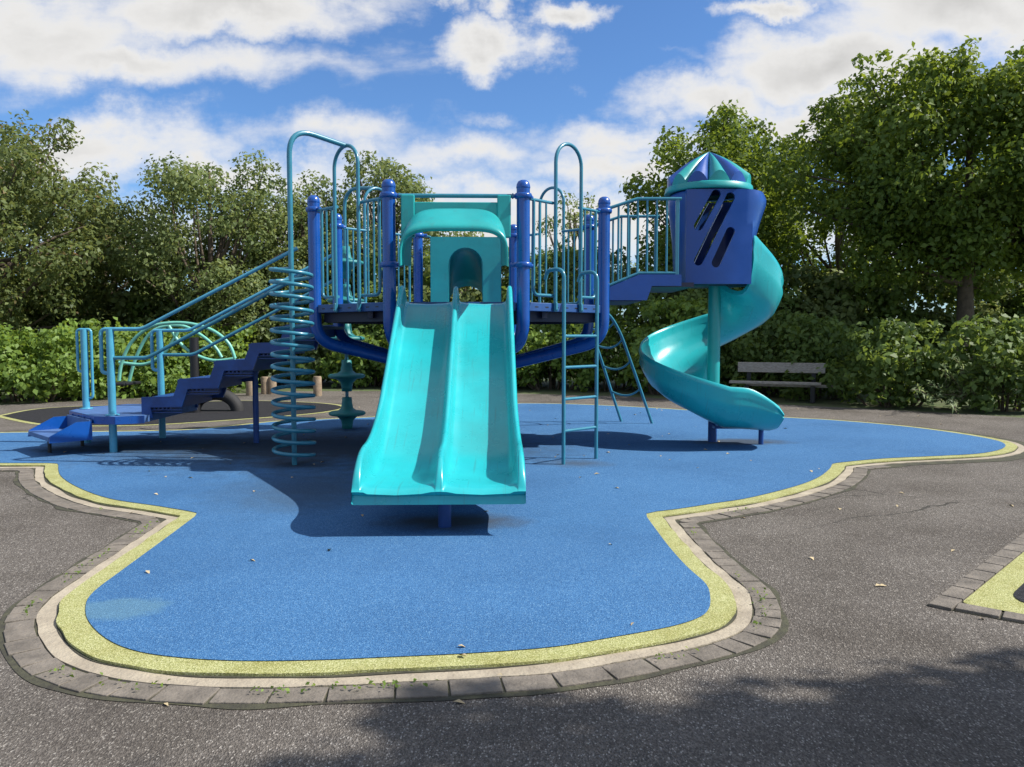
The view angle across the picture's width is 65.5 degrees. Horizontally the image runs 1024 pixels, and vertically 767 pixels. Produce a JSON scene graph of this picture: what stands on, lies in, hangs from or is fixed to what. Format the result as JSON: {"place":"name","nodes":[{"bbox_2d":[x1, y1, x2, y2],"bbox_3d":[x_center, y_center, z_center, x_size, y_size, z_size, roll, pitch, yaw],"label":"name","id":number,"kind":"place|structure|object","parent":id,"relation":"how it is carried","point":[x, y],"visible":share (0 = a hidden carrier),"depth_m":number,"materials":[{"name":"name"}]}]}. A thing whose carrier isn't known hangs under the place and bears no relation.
{"place":"outdoors","nodes":[
{"label":"outdoors","id":0,"kind":"place"},
{"bbox_2d":[0,391,1023,766],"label":"asphalt paving","id":1,"kind":"structure","parent":0,"point":[854,665],"depth_m":3.02,"materials":[{"name":"grey asphalt"}]},
{"bbox_2d":[0,400,340,425],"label":"yellow border","id":2,"kind":"object","parent":1,"relation":"on","point":[13,419],"visible":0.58,"depth_m":12.51,"materials":[{"name":"yellow rubber"}]},
{"bbox_2d":[3,401,340,424],"bbox_3d":[-5.706,0.480,13.794,5.373,0.001,3.829,-2,4,-28],"label":"black rubber","id":3,"kind":"object","parent":2,"relation":"on","point":[214,410],"visible":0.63,"depth_m":13.57,"materials":[{"name":"black rubber"}]},
{"bbox_2d":[106,321,236,412],"bbox_3d":[-5.669,-0.278,13.571,2.215,1.557,0.777,0,4,0],"label":"arch","id":4,"kind":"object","parent":3,"relation":"on","point":[194,359],"visible":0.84,"depth_m":13.50,"materials":[{"name":"metal"}]},
{"bbox_2d":[200,390,243,410],"bbox_3d":[-5.167,0.277,13.884,0.972,0.410,0.234,0,4,0],"label":"tyre","id":5,"kind":"object","parent":3,"relation":"on","point":[232,400],"visible":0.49,"depth_m":13.79,"materials":[{"name":"black rubber"}]},
{"bbox_2d":[246,381,252,395],"bbox_3d":[-5.715,0.083,17.395,0.190,0.460,0.185,0,4,0],"label":"log bollard","id":6,"kind":"object","parent":1,"relation":"on","point":[249,388],"visible":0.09,"depth_m":17.31,"materials":[{"name":"brown wood"}]},
{"bbox_2d":[261,377,267,393],"bbox_3d":[-5.518,0.068,17.810,0.190,0.437,0.185,0,4,0],"label":"log bollard","id":7,"kind":"object","parent":1,"relation":"on","point":[264,385],"visible":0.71,"depth_m":17.73,"materials":[{"name":"brown wood"}]},
{"bbox_2d":[268,377,276,393],"bbox_3d":[-5.357,0.068,17.810,0.190,0.437,0.185,0,4,0],"label":"log bollard","id":8,"kind":"object","parent":1,"relation":"on","point":[271,384],"visible":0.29,"depth_m":17.73,"materials":[{"name":"brown wood"}]},
{"bbox_2d":[313,376,321,395],"bbox_3d":[-4.214,0.082,17.261,0.190,0.477,0.185,0,4,0],"label":"log bollard","id":9,"kind":"object","parent":1,"relation":"on","point":[317,387],"visible":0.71,"depth_m":17.18,"materials":[{"name":"brown wood"}]},
{"bbox_2d":[0,404,1023,709],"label":"brick bed","id":10,"kind":"object","parent":1,"relation":"on","point":[26,676],"visible":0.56,"depth_m":3.27,"materials":[{"name":"grey brick"}]},
{"bbox_2d":[0,465,890,704],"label":"brick edging","id":11,"kind":"object","parent":10,"relation":"on","point":[23,644],"visible":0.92,"depth_m":3.27,"materials":[{"name":"grey brick"}]},
{"bbox_2d":[23,507,771,693],"bbox_3d":[-0.674,1.043,4.506,5.010,0.036,3.156,0,4,0],"label":"kerb moss","id":12,"kind":"object","parent":11,"relation":"on","point":[314,684],"visible":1,"depth_m":3.09,"materials":[{"name":"green plant"}]},
{"bbox_2d":[0,447,1018,677],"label":"kerb gap","id":13,"kind":"object","parent":10,"relation":"on","point":[354,674],"visible":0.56,"depth_m":3.21,"materials":[{"name":"grey concrete"}]},
{"bbox_2d":[0,403,1017,675],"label":"yellow rubber border","id":14,"kind":"object","parent":13,"relation":"on","point":[82,635],"visible":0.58,"depth_m":3.52,"materials":[{"name":"yellow rubber"}]},
{"bbox_2d":[0,403,1005,660],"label":"blue rubber surface","id":15,"kind":"object","parent":14,"relation":"on","point":[574,549],"visible":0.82,"depth_m":5.23,"materials":[{"name":"blue rubber"}]},
{"bbox_2d":[28,130,783,527],"bbox_3d":[-0.826,-1.004,9.517,7.168,3.528,7.056,3,5,41],"label":"climbing frame","id":16,"kind":"object","parent":15,"relation":"on","point":[444,434],"visible":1,"depth_m":8.77,"materials":[{"name":"blue plastic"}]},
{"bbox_2d":[34,408,1013,704],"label":"leaf litter","id":17,"kind":"object","parent":1,"relation":"on","point":[486,510],"visible":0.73,"depth_m":4.96,"materials":[{"name":"brown plant"}]},
{"bbox_2d":[926,567,1023,623],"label":"joint bed","id":18,"kind":"object","parent":1,"relation":"on","point":[1002,613],"visible":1,"depth_m":3.84,"materials":[{"name":"grey concrete"}]},
{"bbox_2d":[928,533,1023,623],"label":"brick edging","id":19,"kind":"object","parent":18,"relation":"on","point":[951,598],"visible":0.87,"depth_m":4.20,"materials":[{"name":"grey brick"}]},
{"bbox_2d":[964,552,1023,613],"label":"yellow border","id":20,"kind":"object","parent":18,"relation":"on","point":[999,589],"visible":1,"depth_m":4.14,"materials":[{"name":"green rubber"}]},
{"bbox_2d":[1014,583,1023,601],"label":"black rubber","id":21,"kind":"object","parent":20,"relation":"on","point":[1019,593],"visible":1,"depth_m":4.10,"materials":[{"name":"black rubber"}]},
{"bbox_2d":[0,440,1023,688],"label":"concrete kerb","id":22,"kind":"structure","parent":0,"point":[56,644],"depth_m":3.38,"materials":[{"name":"beige concrete"}]},
{"bbox_2d":[0,341,1023,417],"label":"ground","id":23,"kind":"structure","parent":0,"point":[938,406],"depth_m":16.75,"materials":[{"name":"soil"}]},
{"bbox_2d":[0,322,20,390],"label":"hedge shrub","id":24,"kind":"object","parent":23,"relation":"on","point":[5,331],"visible":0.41,"depth_m":15.74,"materials":[{"name":"green plant"}]},
{"bbox_2d":[1,263,95,365],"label":"background shrub","id":25,"kind":"object","parent":23,"relation":"on","point":[27,306],"visible":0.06,"depth_m":20.22,"materials":[{"name":"green plant"}]},
{"bbox_2d":[0,324,107,402],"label":"hedge shrub","id":26,"kind":"object","parent":23,"relation":"on","point":[22,376],"visible":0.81,"depth_m":15.64,"materials":[{"name":"green plant"}]},
{"bbox_2d":[0,109,145,347],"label":"field maple","id":27,"kind":"object","parent":23,"relation":"on","point":[24,202],"visible":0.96,"depth_m":17.92,"materials":[{"name":"green plant"}]},
{"bbox_2d":[11,317,152,398],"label":"hedge shrub","id":28,"kind":"object","parent":23,"relation":"on","point":[120,341],"visible":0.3,"depth_m":16.58,"materials":[{"name":"green plant"}]},
{"bbox_2d":[18,202,187,350],"bbox_3d":[-11.300,-2.431,21.979,4.387,5.030,4.623,2,4,24],"label":"field maple","id":29,"kind":"object","parent":23,"relation":"on","point":[120,287],"visible":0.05,"depth_m":20.57,"materials":[{"name":"green plant"}]},
{"bbox_2d":[32,257,202,378],"bbox_3d":[-10.204,-1.659,21.123,4.499,3.515,2.832,0,4,0],"label":"background shrub","id":30,"kind":"object","parent":23,"relation":"on","point":[120,306],"visible":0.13,"depth_m":20.15,"materials":[{"name":"green plant"}]},
{"bbox_2d":[75,326,212,396],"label":"hedge shrub","id":31,"kind":"object","parent":23,"relation":"on","point":[148,378],"visible":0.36,"depth_m":17.23,"materials":[{"name":"green plant"}]},
{"bbox_2d":[125,254,269,386],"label":"background shrub","id":32,"kind":"object","parent":23,"relation":"on","point":[139,307],"visible":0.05,"depth_m":20.12,"materials":[{"name":"green plant"}]},
{"bbox_2d":[100,149,307,374],"bbox_3d":[-7.548,-2.868,20.157,4.964,6.129,4.856,0,4,0],"label":"cherry tree","id":33,"kind":"object","parent":23,"relation":"on","point":[231,224],"visible":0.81,"depth_m":19.23,"materials":[{"name":"green plant"}]},
{"bbox_2d":[147,317,260,391],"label":"hedge shrub","id":34,"kind":"object","parent":23,"relation":"on","point":[223,348],"visible":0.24,"depth_m":18.50,"materials":[{"name":"green plant"}]},
{"bbox_2d":[206,251,356,385],"bbox_3d":[-5.939,-1.700,21.126,4.409,3.589,2.868,0,4,0],"label":"background shrub","id":35,"kind":"object","parent":23,"relation":"on","point":[263,337],"visible":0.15,"depth_m":20.18,"materials":[{"name":"green plant"}]},
{"bbox_2d":[236,169,362,380],"bbox_3d":[-5.680,-2.811,21.451,3.601,5.852,3.482,0,4,0],"label":"cherry tree","id":36,"kind":"object","parent":23,"relation":"on","point":[300,216],"visible":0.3,"depth_m":20.81,"materials":[{"name":"green plant"}]},
{"bbox_2d":[315,324,388,388],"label":"hedge shrub","id":37,"kind":"object","parent":23,"relation":"on","point":[359,364],"visible":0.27,"depth_m":19.76,"materials":[{"name":"green plant"}]},
{"bbox_2d":[286,249,429,385],"bbox_3d":[-3.740,-1.715,21.000,4.434,3.637,2.948,0,4,0],"label":"background shrub","id":38,"kind":"object","parent":23,"relation":"on","point":[361,328],"visible":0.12,"depth_m":20.33,"materials":[{"name":"green plant"}]},
{"bbox_2d":[320,150,456,298],"bbox_3d":[-3.721,-3.183,22.138,4.368,6.507,4.070,0,4,0],"label":"field maple","id":39,"kind":"object","parent":23,"relation":"on","point":[405,185],"visible":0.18,"depth_m":21.58,"materials":[{"name":"green plant"}]},
{"bbox_2d":[396,255,535,385],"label":"background shrub","id":40,"kind":"object","parent":23,"relation":"on","point":[468,296],"visible":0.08,"depth_m":20.53,"materials":[{"name":"green plant"}]},
{"bbox_2d":[400,231,537,301],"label":"birch","id":41,"kind":"object","parent":23,"relation":"on","point":[469,234],"visible":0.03,"depth_m":25.40,"materials":[{"name":"green plant"}]},
{"bbox_2d":[516,324,548,387],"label":"hedge shrub","id":42,"kind":"object","parent":23,"relation":"on","point":[542,375],"visible":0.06,"depth_m":19.50,"materials":[{"name":"green plant"}]},
{"bbox_2d":[475,242,615,385],"bbox_3d":[0.805,-1.800,20.993,4.325,3.807,2.557,0,4,0],"label":"background shrub","id":43,"kind":"object","parent":23,"relation":"on","point":[550,281],"visible":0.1,"depth_m":20.42,"materials":[{"name":"green plant"}]},
{"bbox_2d":[515,300,608,390],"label":"hedge shrub","id":44,"kind":"object","parent":23,"relation":"on","point":[548,339],"visible":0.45,"depth_m":18.90,"materials":[{"name":"green plant"}]},
{"bbox_2d":[530,191,641,373],"bbox_3d":[2.027,-3.082,24.915,3.923,5.962,3.609,-1,4,-22],"label":"birch","id":45,"kind":"object","parent":23,"relation":"on","point":[574,217],"visible":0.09,"depth_m":24.73,"materials":[{"name":"green plant"}]},
{"bbox_2d":[567,292,655,391],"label":"hedge shrub","id":46,"kind":"object","parent":23,"relation":"on","point":[619,354],"visible":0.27,"depth_m":18.68,"materials":[{"name":"green plant"}]},
{"bbox_2d":[545,246,694,386],"bbox_3d":[3.073,-1.754,20.943,4.537,3.724,2.560,0,4,0],"label":"background shrub","id":47,"kind":"object","parent":23,"relation":"on","point":[632,270],"visible":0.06,"depth_m":20.43,"materials":[{"name":"green plant"}]},
{"bbox_2d":[616,295,707,394],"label":"hedge shrub","id":48,"kind":"object","parent":23,"relation":"on","point":[690,309],"visible":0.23,"depth_m":17.66,"materials":[{"name":"green plant"}]},
{"bbox_2d":[618,254,800,385],"bbox_3d":[4.695,-1.492,19.269,4.399,3.402,2.787,0,4,0],"label":"background shrub","id":49,"kind":"object","parent":23,"relation":"on","point":[696,294],"visible":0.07,"depth_m":18.34,"materials":[{"name":"green plant"}]},
{"bbox_2d":[618,99,822,309],"bbox_3d":[5.283,-3.456,20.196,4.849,7.286,4.736,2,4,23],"label":"sycamore","id":50,"kind":"object","parent":23,"relation":"on","point":[732,140],"visible":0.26,"depth_m":19.36,"materials":[{"name":"green plant"}]},
{"bbox_2d":[673,307,767,390],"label":"hedge shrub","id":51,"kind":"object","parent":23,"relation":"on","point":[724,379],"visible":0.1,"depth_m":17.52,"materials":[{"name":"green plant"}]},
{"bbox_2d":[720,309,818,396],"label":"hedge shrub","id":52,"kind":"object","parent":23,"relation":"on","point":[763,343],"visible":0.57,"depth_m":16.96,"materials":[{"name":"green plant"}]},
{"bbox_2d":[729,362,832,402],"bbox_3d":[5.403,-0.026,15.864,2.046,0.769,0.420,2,4,23],"label":"park bench","id":53,"kind":"object","parent":23,"relation":"on","point":[774,367],"visible":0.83,"depth_m":15.89,"materials":[{"name":"grey wood"}]},
{"bbox_2d":[741,261,885,390],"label":"background shrub","id":54,"kind":"object","parent":23,"relation":"on","point":[810,303],"visible":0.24,"depth_m":18.45,"materials":[{"name":"green plant"}]},
{"bbox_2d":[764,313,868,400],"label":"hedge shrub","id":55,"kind":"object","parent":23,"relation":"on","point":[818,343],"visible":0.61,"depth_m":16.17,"materials":[{"name":"green plant"}]},
{"bbox_2d":[739,77,943,321],"bbox_3d":[9.373,-4.160,22.776,6.339,8.367,5.698,3,5,39],"label":"sycamore","id":56,"kind":"object","parent":23,"relation":"on","point":[803,252],"visible":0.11,"depth_m":21.87,"materials":[{"name":"green plant"}]},
{"bbox_2d":[816,314,965,408],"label":"hedge shrub","id":57,"kind":"object","parent":23,"relation":"on","point":[883,352],"visible":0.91,"depth_m":14.45,"materials":[{"name":"green plant"}]},
{"bbox_2d":[759,35,1023,397],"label":"sycamore","id":58,"kind":"object","parent":23,"relation":"on","point":[909,199],"visible":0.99,"depth_m":16.10,"materials":[{"name":"green plant"}]},
{"bbox_2d":[806,270,989,388],"bbox_3d":[8.986,-1.263,19.193,4.302,2.961,2.816,0,4,0],"label":"background shrub","id":59,"kind":"object","parent":23,"relation":"on","point":[887,301],"visible":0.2,"depth_m":18.41,"materials":[{"name":"green plant"}]},
{"bbox_2d":[888,271,1023,387],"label":"background shrub","id":60,"kind":"object","parent":23,"relation":"on","point":[936,313],"visible":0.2,"depth_m":18.53,"materials":[{"name":"green plant"}]},
{"bbox_2d":[903,353,1023,413],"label":"shrub","id":61,"kind":"object","parent":23,"relation":"on","point":[929,398],"visible":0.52,"depth_m":13.77,"materials":[{"name":"green plant"}]},
{"bbox_2d":[935,312,1023,412],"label":"hedge shrub","id":62,"kind":"object","parent":23,"relation":"on","point":[978,338],"visible":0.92,"depth_m":13.71,"materials":[{"name":"green plant"}]},
{"bbox_2d":[946,145,1021,282],"bbox_3d":[15.161,-4.540,22.886,5.807,9.111,4.896,2,4,26],"label":"sycamore","id":63,"kind":"object","parent":23,"relation":"on","point":[988,160],"visible":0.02,"depth_m":22.38,"materials":[{"name":"green plant"}]},
{"bbox_2d":[974,268,1023,355],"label":"background shrub","id":64,"kind":"object","parent":23,"relation":"on","point":[1018,304],"visible":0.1,"depth_m":18.41,"materials":[{"name":"green plant"}]},
{"bbox_2d":[0,0,1023,334],"label":"sky","id":65,"kind":"structure","parent":0,"point":[477,96],"materials":[{"name":"blue"}]}
]}

